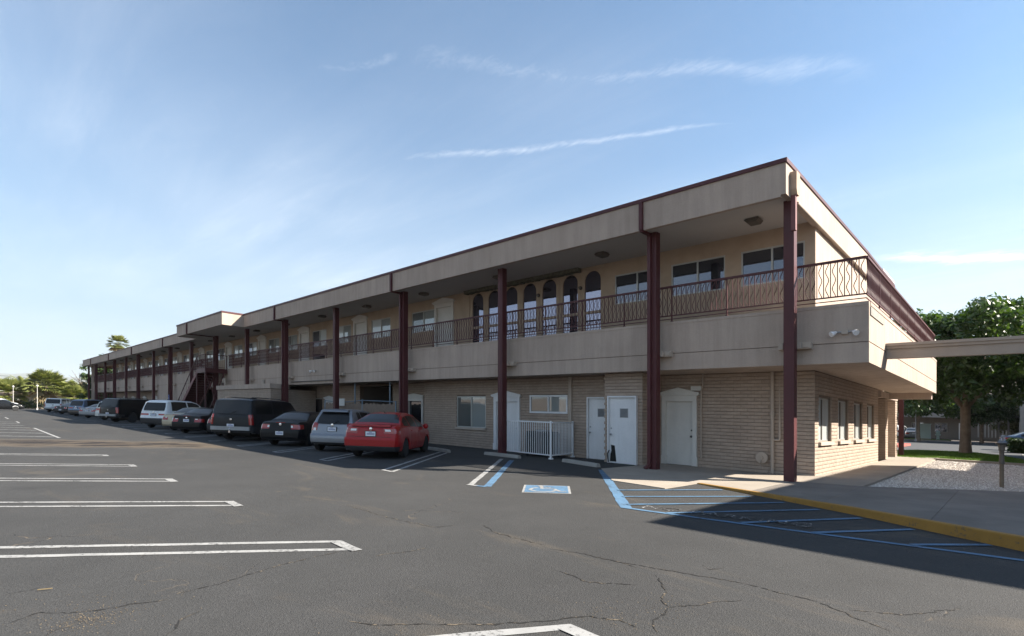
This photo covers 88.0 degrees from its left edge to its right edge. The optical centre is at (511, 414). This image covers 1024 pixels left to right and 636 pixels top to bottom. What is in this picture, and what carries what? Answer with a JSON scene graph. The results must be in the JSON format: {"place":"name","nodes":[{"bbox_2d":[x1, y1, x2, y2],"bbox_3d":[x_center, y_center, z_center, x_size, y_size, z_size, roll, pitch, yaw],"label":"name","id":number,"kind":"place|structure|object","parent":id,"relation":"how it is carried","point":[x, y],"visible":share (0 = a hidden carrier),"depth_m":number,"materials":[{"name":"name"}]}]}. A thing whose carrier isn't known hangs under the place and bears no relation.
{"place":"outdoors","nodes":[
{"label":"outdoors","id":0,"kind":"place"},
{"bbox_2d":[9,375,34,399],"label":"tree","id":1,"kind":"object","parent":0,"point":[19,379],"visible":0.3,"depth_m":117.17,"materials":[{"name":"green plant"}]},
{"bbox_2d":[0,373,87,390],"bbox_3d":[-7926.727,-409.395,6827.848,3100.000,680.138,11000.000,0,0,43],"label":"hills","id":2,"kind":"structure","parent":0,"point":[23,375],"depth_m":7633.53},
{"bbox_2d":[52,379,77,395],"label":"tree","id":3,"kind":"object","parent":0,"point":[71,380],"visible":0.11,"depth_m":115.75,"materials":[{"name":"green plant"}]},
{"bbox_2d":[0,409,1023,635],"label":"parking lot","id":4,"kind":"structure","parent":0,"point":[214,534],"depth_m":5.81,"materials":[{"name":"grey asphalt"}]},
{"bbox_2d":[0,400,23,410],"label":"moving car","id":5,"kind":"object","parent":4,"relation":"on","point":[6,405],"visible":1,"depth_m":71.53,"materials":[{"name":"silver paint"}]},
{"bbox_2d":[44,398,71,411],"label":"van","id":6,"kind":"object","parent":4,"relation":"on","point":[50,404],"visible":0.52,"depth_m":70.11,"materials":[{"name":"white paint"}]},
{"bbox_2d":[46,399,59,403],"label":"rear window","id":7,"kind":"structure","parent":6,"relation":"in","point":[57,401],"depth_m":70.09,"materials":[{"name":"black glass"}]},
{"bbox_2d":[54,403,69,413],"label":"parked car","id":8,"kind":"object","parent":4,"relation":"on","point":[60,409],"visible":0.26,"depth_m":61.69,"materials":[{"name":"grey paint"}]},
{"bbox_2d":[68,399,101,415],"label":"parked minivan","id":9,"kind":"object","parent":4,"relation":"on","point":[75,405],"visible":0.36,"depth_m":54.89,"materials":[{"name":"blue paint"}]},
{"bbox_2d":[79,404,100,417],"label":"parked car","id":10,"kind":"object","parent":4,"relation":"on","point":[88,412],"visible":0.33,"depth_m":49.48,"materials":[{"name":"silver paint"}]},
{"bbox_2d":[95,401,122,420],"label":"parked car","id":11,"kind":"object","parent":4,"relation":"on","point":[97,410],"visible":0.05,"depth_m":44.92,"materials":[{"name":"paint"}]},
{"bbox_2d":[98,397,148,422],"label":"suv","id":12,"kind":"object","parent":4,"relation":"on","point":[114,409],"visible":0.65,"depth_m":41.03,"materials":[{"name":"black paint"}]},
{"bbox_2d":[101,399,116,406],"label":"rear window","id":13,"kind":"structure","parent":12,"relation":"in","point":[106,402],"depth_m":40.79,"materials":[{"name":"grey glass"}]},
{"bbox_2d":[122,400,138,406],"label":"side window","id":14,"kind":"structure","parent":12,"relation":"in","point":[125,403],"depth_m":41.51,"materials":[{"name":"black glass"}]},
{"bbox_2d":[139,400,146,407],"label":"side window","id":15,"kind":"structure","parent":12,"relation":"in","point":[142,403],"depth_m":42.49,"materials":[{"name":"black glass"}]},
{"bbox_2d":[140,400,199,427],"bbox_3d":[-22.058,-0.045,35.084,2.083,1.813,4.771,0,0,2],"label":"parked minivan","id":16,"kind":"object","parent":4,"relation":"on","point":[153,412],"visible":0.48,"depth_m":32.92,"materials":[{"name":"white paint"}]},
{"bbox_2d":[162,407,203,430],"bbox_3d":[-19.132,0.242,32.552,1.990,1.414,4.445,0,0,4],"label":"parked car","id":17,"kind":"object","parent":4,"relation":"on","point":[167,419],"visible":0.2,"depth_m":30.48,"materials":[{"name":"beige paint"}]},
{"bbox_2d":[172,408,214,433],"bbox_3d":[-16.795,0.312,29.784,1.990,1.414,4.445,0,0,4],"label":"parked car","id":18,"kind":"object","parent":4,"relation":"on","point":[194,419],"visible":0.48,"depth_m":27.68,"materials":[{"name":"black paint"}]},
{"bbox_2d":[207,417,250,436],"bbox_3d":[-13.732,0.405,27.635,1.990,1.414,4.449,0,0,4],"label":"parked car","id":19,"kind":"object","parent":4,"relation":"on","point":[208,425],"visible":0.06,"depth_m":25.54,"materials":[{"name":"grey paint"}]},
{"bbox_2d":[210,397,295,440],"bbox_3d":[-11.937,0.179,25.539,2.233,1.981,5.702,0,0,3],"label":"suv","id":20,"kind":"object","parent":4,"relation":"on","point":[232,417],"visible":0.55,"depth_m":22.97,"materials":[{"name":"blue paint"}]},
{"bbox_2d":[215,400,249,413],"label":"rear window","id":21,"kind":"structure","parent":20,"relation":"in","point":[222,406],"depth_m":22.94,"materials":[{"name":"grey glass"}]},
{"bbox_2d":[255,401,271,413],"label":"side window","id":22,"kind":"structure","parent":20,"relation":"in","point":[262,407],"depth_m":23.84,"materials":[{"name":"black glass"}]},
{"bbox_2d":[272,402,281,413],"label":"side window","id":23,"kind":"structure","parent":20,"relation":"in","point":[277,408],"depth_m":25.08,"materials":[{"name":"black glass"}]},
{"bbox_2d":[282,403,293,413],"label":"side window","id":24,"kind":"structure","parent":20,"relation":"in","point":[287,407],"depth_m":26.06,"materials":[{"name":"black glass"}]},
{"bbox_2d":[260,411,318,445],"bbox_3d":[-8.864,0.551,22.813,1.990,1.414,4.449,0,0,4],"label":"parked car","id":25,"kind":"object","parent":4,"relation":"on","point":[293,426],"visible":0.69,"depth_m":20.73,"materials":[{"name":"black paint"}]},
{"bbox_2d":[310,409,370,449],"bbox_3d":[-6.117,0.560,20.538,1.971,1.565,3.871,0,0,7],"label":"parked car","id":26,"kind":"object","parent":4,"relation":"on","point":[329,427],"visible":0.38,"depth_m":18.81,"materials":[{"name":"silver paint"}]},
{"bbox_2d":[324,382,396,412],"bbox_3d":[-8.275,-0.205,28.623,7.270,3.068,0.220,0,0,43],"label":"chain link fence","id":27,"kind":"object","parent":4,"relation":"on","point":[373,407],"visible":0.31,"depth_m":27.75,"materials":[{"name":"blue metal"}]},
{"bbox_2d":[339,399,344,405],"bbox_3d":[-9.565,-0.708,29.660,0.800,0.418,0.020,0,0,43],"label":"notice board","id":28,"kind":"object","parent":27,"relation":"attached to","point":[341,402],"visible":0.64,"depth_m":29.56,"materials":[{"name":"white paper"}]},
{"bbox_2d":[344,412,429,456],"bbox_3d":[-4.202,0.646,18.675,2.046,1.508,4.551,0,0,5],"label":"parked car","id":29,"kind":"object","parent":4,"relation":"on","point":[402,434],"visible":1,"depth_m":16.80,"materials":[{"name":"red paint"}]},
{"bbox_2d":[428,447,450,452],"bbox_3d":[-2.886,1.357,20.790,0.170,0.143,1.800,0,0,-34],"label":"wheel stop","id":30,"kind":"object","parent":4,"relation":"on","point":[440,449],"visible":0.91,"depth_m":20.54,"materials":[{"name":"grey concrete"}]},
{"bbox_2d":[484,452,520,458],"bbox_3d":[-0.361,1.433,18.948,0.170,0.149,1.800,0,0,-44],"label":"wheel stop","id":31,"kind":"object","parent":4,"relation":"on","point":[503,455],"visible":1,"depth_m":18.82,"materials":[{"name":"grey concrete"}]},
{"bbox_2d":[507,420,574,459],"bbox_3d":[0.993,0.865,19.779,2.582,1.410,1.690,0,0,43],"label":"picket enclosure","id":32,"kind":"object","parent":4,"relation":"on","point":[547,454],"visible":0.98,"depth_m":19.12,"materials":[{"name":"white paint"}]},
{"bbox_2d":[526,430,559,457],"bbox_3d":[1.139,1.053,19.730,1.060,1.000,0.720,0,0,43],"label":"air conditioner","id":33,"kind":"object","parent":4,"relation":"on","point":[540,441],"visible":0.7,"depth_m":19.44,"materials":[{"name":"metal"}]},
{"bbox_2d":[562,459,599,466],"bbox_3d":[2.152,1.508,16.730,0.170,0.141,1.800,0,0,-30],"label":"wheel stop","id":34,"kind":"object","parent":4,"relation":"on","point":[585,463],"visible":1,"depth_m":16.56,"materials":[{"name":"grey concrete"}]},
{"bbox_2d":[697,483,1023,551],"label":"kerb","id":35,"kind":"structure","parent":4,"relation":"on","point":[1005,540],"depth_m":7.82,"materials":[{"name":"yellow concrete"}]},
{"bbox_2d":[0,0,1023,377],"label":"sky","id":36,"kind":"structure","parent":0,"point":[165,164],"materials":[{"name":"blue"}]},
{"bbox_2d":[32,407,997,441],"bbox_3d":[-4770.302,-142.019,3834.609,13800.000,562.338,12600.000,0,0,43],"label":"ground","id":37,"kind":"structure","parent":0,"point":[931,438],"depth_m":70.94,"materials":[{"name":"grey asphalt"}]},
{"bbox_2d":[0,378,28,404],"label":"tree","id":38,"kind":"object","parent":37,"relation":"on","point":[6,385],"visible":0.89,"depth_m":96.81,"materials":[{"name":"green plant"}]},
{"bbox_2d":[13,398,43,408],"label":"boundary hedge","id":39,"kind":"object","parent":37,"relation":"on","point":[29,405],"visible":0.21,"depth_m":100.43,"materials":[{"name":"green plant"}]},
{"bbox_2d":[0,391,63,406],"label":"house","id":40,"kind":"structure","parent":37,"relation":"on","point":[29,398],"depth_m":126.95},
{"bbox_2d":[21,368,68,403],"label":"tree","id":41,"kind":"object","parent":37,"relation":"on","point":[47,378],"visible":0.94,"depth_m":97.87,"materials":[{"name":"green plant"}]},
{"bbox_2d":[25,379,68,394],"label":"tree","id":42,"kind":"object","parent":37,"relation":"on","point":[43,392],"visible":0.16,"depth_m":125.57,"materials":[{"name":"green plant"}]},
{"bbox_2d":[62,381,77,398],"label":"tree","id":43,"kind":"object","parent":37,"relation":"on","point":[71,391],"visible":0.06,"depth_m":115.36,"materials":[{"name":"green plant"}]},
{"bbox_2d":[58,385,86,399],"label":"tree","id":44,"kind":"object","parent":37,"relation":"on","point":[75,389],"visible":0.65,"depth_m":93.87,"materials":[{"name":"green plant"}]},
{"bbox_2d":[69,354,112,399],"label":"tree","id":45,"kind":"object","parent":37,"relation":"on","point":[83,376],"visible":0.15,"depth_m":84.82,"materials":[{"name":"green plant"}]},
{"bbox_2d":[106,334,129,351],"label":"fan palm","id":46,"kind":"object","parent":37,"relation":"on","point":[118,346],"visible":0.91,"depth_m":138.37,"materials":[{"name":"green plant"}]},
{"bbox_2d":[83,157,936,481],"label":"motel building","id":47,"kind":"structure","parent":37,"relation":"on","point":[743,319],"depth_m":17.87,"materials":[{"name":"paint"}]},
{"bbox_2d":[130,361,133,378],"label":"door","id":48,"kind":"structure","parent":47,"relation":"in","point":[131,363],"depth_m":70.96,"materials":[{"name":"metal"}]},
{"bbox_2d":[158,355,162,375],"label":"door","id":49,"kind":"structure","parent":47,"relation":"in","point":[160,357],"depth_m":61.11,"materials":[{"name":"metal"}]},
{"bbox_2d":[177,352,181,373],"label":"door","id":50,"kind":"structure","parent":47,"relation":"in","point":[179,355],"depth_m":56.26,"materials":[{"name":"metal"}]},
{"bbox_2d":[198,347,204,364],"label":"door","id":51,"kind":"structure","parent":47,"relation":"in","point":[201,350],"depth_m":50.88,"materials":[{"name":"metal"}]},
{"bbox_2d":[206,350,212,361],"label":"window","id":52,"kind":"structure","parent":47,"relation":"in","point":[211,351],"depth_m":49.59,"materials":[{"name":"glass"}]},
{"bbox_2d":[219,348,224,359],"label":"window","id":53,"kind":"structure","parent":47,"relation":"in","point":[222,350],"depth_m":47.32,"materials":[{"name":"glass"}]},
{"bbox_2d":[224,342,231,370],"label":"door","id":54,"kind":"structure","parent":47,"relation":"in","point":[228,346],"depth_m":46.27,"materials":[{"name":"metal"}]},
{"bbox_2d":[234,345,241,357],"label":"window","id":55,"kind":"structure","parent":47,"relation":"in","point":[237,349],"depth_m":44.74,"materials":[{"name":"glass"}]},
{"bbox_2d":[249,342,256,355],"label":"window","id":56,"kind":"structure","parent":47,"relation":"in","point":[252,346],"depth_m":42.44,"materials":[{"name":"glass"}]},
{"bbox_2d":[256,335,266,364],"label":"door","id":57,"kind":"structure","parent":47,"relation":"in","point":[261,339],"depth_m":41.17,"materials":[{"name":"metal"}]},
{"bbox_2d":[269,338,278,352],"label":"window","id":58,"kind":"structure","parent":47,"relation":"in","point":[273,343],"depth_m":39.76,"materials":[{"name":"glass"}]},
{"bbox_2d":[288,334,296,345],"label":"window","id":59,"kind":"structure","parent":47,"relation":"in","point":[292,340],"depth_m":37.57,"materials":[{"name":"glass"}]},
{"bbox_2d":[297,326,309,360],"bbox_3d":[-14.158,-4.628,36.153,1.712,2.801,0.218,0,0,43],"label":"door","id":60,"kind":"structure","parent":47,"relation":"in","point":[303,331],"depth_m":36.29,"materials":[{"name":"metal"}]},
{"bbox_2d":[313,329,325,346],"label":"window","id":61,"kind":"structure","parent":47,"relation":"in","point":[319,335],"depth_m":34.72,"materials":[{"name":"glass"}]},
{"bbox_2d":[316,398,322,412],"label":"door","id":62,"kind":"structure","parent":47,"relation":"in","point":[319,404],"depth_m":34.81,"materials":[{"name":"glass"}]},
{"bbox_2d":[323,396,332,403],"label":"door","id":63,"kind":"structure","parent":47,"relation":"in","point":[328,398],"depth_m":33.69,"materials":[{"name":"white paint"}]},
{"bbox_2d":[339,324,350,342],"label":"window","id":64,"kind":"structure","parent":47,"relation":"in","point":[344,331],"depth_m":32.51,"materials":[{"name":"glass"}]},
{"bbox_2d":[351,315,367,354],"bbox_3d":[-8.912,-4.470,31.178,1.712,2.801,0.218,0,0,43],"label":"door","id":65,"kind":"structure","parent":47,"relation":"in","point":[360,321],"depth_m":31.24,"materials":[{"name":"metal"}]},
{"bbox_2d":[372,317,389,338],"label":"window","id":66,"kind":"structure","parent":47,"relation":"in","point":[383,324],"depth_m":29.76,"materials":[{"name":"glass"}]},
{"bbox_2d":[408,393,424,424],"bbox_3d":[-5.015,0.117,27.483,1.608,2.460,0.218,0,0,43],"label":"door","id":67,"kind":"structure","parent":47,"relation":"in","point":[415,401],"depth_m":27.45,"materials":[{"name":"white glass"}]},
{"bbox_2d":[412,309,433,332],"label":"window","id":68,"kind":"structure","parent":47,"relation":"in","point":[423,317],"depth_m":27.11,"materials":[{"name":"glass"}]},
{"bbox_2d":[432,298,454,346],"bbox_3d":[-3.306,-4.301,25.862,1.662,2.800,0.218,0,0,43],"label":"door","id":69,"kind":"structure","parent":47,"relation":"in","point":[443,307],"depth_m":25.90,"materials":[{"name":"wood"}]},
{"bbox_2d":[455,396,485,429],"bbox_3d":[-1.827,-0.084,23.666,2.020,1.523,0.170,0,0,43],"label":"window","id":70,"kind":"structure","parent":47,"relation":"in","point":[471,410],"depth_m":23.67,"materials":[{"name":"glass"}]},
{"bbox_2d":[470,292,485,342],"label":"arched window","id":71,"kind":"structure","parent":47,"relation":"in","point":[477,301],"depth_m":24.35,"materials":[{"name":"glass"}]},
{"bbox_2d":[486,289,497,340],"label":"arched window","id":72,"kind":"structure","parent":47,"relation":"in","point":[491,296],"depth_m":23.71,"materials":[{"name":"glass"}]},
{"bbox_2d":[491,391,521,450],"bbox_3d":[-0.218,0.252,22.107,1.712,2.521,0.217,0,0,43],"label":"door","id":73,"kind":"structure","parent":47,"relation":"in","point":[513,399],"depth_m":22.02,"materials":[{"name":"white paint"}]},
{"bbox_2d":[507,285,519,338],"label":"arched window","id":74,"kind":"structure","parent":47,"relation":"in","point":[513,292],"depth_m":22.78,"materials":[{"name":"glass"}]},
{"bbox_2d":[520,281,539,337],"bbox_3d":[0.744,-4.167,22.047,1.123,2.765,0.200,0,0,43],"label":"arched window","id":75,"kind":"structure","parent":47,"relation":"in","point":[529,292],"depth_m":22.15,"materials":[{"name":"glass"}]},
{"bbox_2d":[530,395,567,413],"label":"window","id":76,"kind":"structure","parent":47,"relation":"in","point":[555,404],"depth_m":20.57,"materials":[{"name":"white paint"}]},
{"bbox_2d":[539,277,559,335],"bbox_3d":[1.525,-4.144,21.389,1.054,2.765,0.080,0,0,43],"label":"arched window","id":77,"kind":"structure","parent":47,"relation":"in","point":[549,290],"depth_m":21.37,"materials":[{"name":"glass"}]},
{"bbox_2d":[560,273,581,332],"bbox_3d":[2.274,-4.121,20.597,1.123,2.765,0.200,0,0,43],"label":"arched window","id":78,"kind":"structure","parent":47,"relation":"in","point":[570,285],"depth_m":20.68,"materials":[{"name":"glass"}]},
{"bbox_2d":[581,267,603,330],"bbox_3d":[3.055,-4.098,19.939,1.054,2.765,0.080,0,0,43],"label":"arched window","id":79,"kind":"structure","parent":47,"relation":"in","point":[592,281],"depth_m":19.97,"materials":[{"name":"glass"}]},
{"bbox_2d":[587,397,604,459],"bbox_3d":[3.143,0.479,18.987,1.070,2.256,0.120,0,0,43],"label":"door","id":80,"kind":"structure","parent":47,"relation":"in","point":[595,405],"depth_m":19.14,"materials":[{"name":"white paint"}]},
{"bbox_2d":[607,396,637,464],"bbox_3d":[3.629,0.494,17.458,1.100,2.256,0.120,0,0,43],"label":"door","id":81,"kind":"structure","parent":47,"relation":"in","point":[622,411],"depth_m":17.45,"materials":[{"name":"white paint"}]},
{"bbox_2d":[615,270,646,304],"bbox_3d":[4.415,-4.497,18.636,1.800,1.101,0.080,0,0,43],"label":"window","id":82,"kind":"structure","parent":47,"relation":"in","point":[634,281],"depth_m":18.79,"materials":[{"name":"glass"}]},
{"bbox_2d":[660,388,699,466],"bbox_3d":[5.514,0.383,17.499,1.434,2.558,0.218,0,0,43],"label":"door","id":83,"kind":"structure","parent":47,"relation":"in","point":[679,405],"depth_m":17.54,"materials":[{"name":"metal"}]},
{"bbox_2d":[671,255,724,295],"bbox_3d":[6.004,-4.449,17.129,1.800,1.101,0.080,0,0,43],"label":"window","id":84,"kind":"structure","parent":47,"relation":"in","point":[709,268],"depth_m":17.10,"materials":[{"name":"glass"}]},
{"bbox_2d":[741,241,804,286],"bbox_3d":[7.644,-4.400,15.574,1.760,1.100,0.080,0,0,43],"label":"window","id":85,"kind":"structure","parent":47,"relation":"in","point":[769,258],"depth_m":15.68,"materials":[{"name":"glass"}]},
{"bbox_2d":[817,397,834,445],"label":"window","id":86,"kind":"structure","parent":47,"relation":"in","point":[823,402],"depth_m":15.78,"materials":[{"name":"glass"}]},
{"bbox_2d":[837,400,850,443],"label":"window","id":87,"kind":"structure","parent":47,"relation":"in","point":[841,404],"depth_m":17.50,"materials":[{"name":"glass"}]},
{"bbox_2d":[853,403,864,442],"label":"window","id":88,"kind":"structure","parent":47,"relation":"in","point":[856,419],"depth_m":19.16,"materials":[{"name":"glass"}]},
{"bbox_2d":[866,405,876,441],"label":"window","id":89,"kind":"structure","parent":47,"relation":"in","point":[869,408],"depth_m":20.79,"materials":[{"name":"glass"}]},
{"bbox_2d":[886,335,1023,358],"bbox_3d":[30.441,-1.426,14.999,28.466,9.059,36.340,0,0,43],"label":"canopy beam","id":90,"kind":"structure","parent":47,"relation":"attached to","point":[1005,345],"depth_m":12.99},
{"bbox_2d":[896,389,998,440],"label":"street tree","id":91,"kind":"object","parent":37,"relation":"on","point":[924,408],"visible":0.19,"depth_m":54.45,"materials":[{"name":"green plant"}]},
{"bbox_2d":[896,382,1017,440],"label":"apartment block","id":92,"kind":"structure","parent":37,"relation":"on","point":[948,428],"depth_m":73.32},
{"bbox_2d":[935,423,947,431],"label":"window","id":93,"kind":"structure","parent":92,"relation":"in","point":[942,427],"depth_m":73.95,"materials":[{"name":"grey glass"}]},
{"bbox_2d":[955,392,1019,442],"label":"street tree","id":94,"kind":"object","parent":37,"relation":"on","point":[991,414],"visible":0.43,"depth_m":55.55,"materials":[{"name":"green plant"}]},
{"bbox_2d":[989,407,1018,434],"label":"street tree","id":95,"kind":"object","parent":37,"relation":"on","point":[1014,427],"visible":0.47,"depth_m":59.22,"materials":[{"name":"green plant"}]},
{"bbox_2d":[1006,437,1023,452],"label":"clipped hedge","id":96,"kind":"object","parent":37,"relation":"on","point":[1015,445],"visible":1,"depth_m":35.27,"materials":[{"name":"green plant"}]},
{"bbox_2d":[601,456,1023,535],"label":"sidewalk","id":97,"kind":"structure","parent":0,"point":[1000,511],"depth_m":11.42,"materials":[{"name":"concrete"}]},
{"bbox_2d":[868,460,1023,491],"bbox_3d":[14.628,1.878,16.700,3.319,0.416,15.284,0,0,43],"label":"gravel","id":98,"kind":"structure","parent":0,"point":[945,466],"depth_m":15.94,"materials":[{"name":"grey gravel"}]},
{"bbox_2d":[996,442,1007,487],"bbox_3d":[12.157,1.271,13.168,0.230,1.192,0.230,0,0,43],"label":"path light","id":99,"kind":"object","parent":98,"relation":"on","point":[1001,447],"visible":0.95,"depth_m":13.14,"materials":[{"name":"grey metal"}]},
{"bbox_2d":[897,440,1023,458],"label":"street","id":100,"kind":"structure","parent":0,"point":[988,447],"depth_m":42.37,"materials":[{"name":"grey asphalt"}]},
{"bbox_2d":[904,428,914,437],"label":"street car","id":101,"kind":"object","parent":100,"relation":"on","point":[909,432],"visible":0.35,"depth_m":64.74,"materials":[{"name":"silver paint"}]},
{"bbox_2d":[896,438,950,441],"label":"kerb","id":102,"kind":"structure","parent":100,"relation":"on","point":[929,440],"depth_m":58.93,"materials":[{"name":"grey concrete"}]},
{"bbox_2d":[998,401,1023,440],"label":"apartment house","id":103,"kind":"structure","parent":100,"relation":"on","point":[1021,420],"depth_m":53.83,"materials":[{"name":"grey paint"}]},
{"bbox_2d":[998,432,1023,446],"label":"street car","id":104,"kind":"object","parent":100,"relation":"on","point":[1002,438],"visible":0.36,"depth_m":38.62,"materials":[{"name":"blue paint"}]},
{"bbox_2d":[897,449,1023,462],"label":"grass","id":105,"kind":"structure","parent":0,"point":[949,454],"depth_m":26.90,"materials":[{"name":"green plant"}]},
{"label":"far lawn","id":106,"kind":"structure","parent":0,"visible":0},
{"bbox_2d":[920,423,930,439],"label":"utility cabinet","id":107,"kind":"object","parent":106,"relation":"on","point":[925,431],"visible":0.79,"depth_m":60.09,"materials":[{"name":"metal"}]},
{"bbox_2d":[935,431,940,439],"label":"fire hydrant","id":108,"kind":"object","parent":106,"relation":"on","point":[937,434],"visible":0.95,"depth_m":59.60,"materials":[{"name":"metal"}]},
{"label":"driveway","id":109,"kind":"structure","parent":0,"visible":0},
{"bbox_2d":[934,458,1023,465],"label":"garden kerb","id":110,"kind":"structure","parent":109,"relation":"on","point":[986,462],"depth_m":22.53,"materials":[{"name":"concrete"}]},
{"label":"lawn","id":111,"kind":"structure","parent":0,"visible":0},
{"bbox_2d":[884,291,1023,452],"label":"shade tree","id":112,"kind":"object","parent":111,"relation":"on","point":[972,379],"visible":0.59,"depth_m":28.33,"materials":[{"name":"green plant"}]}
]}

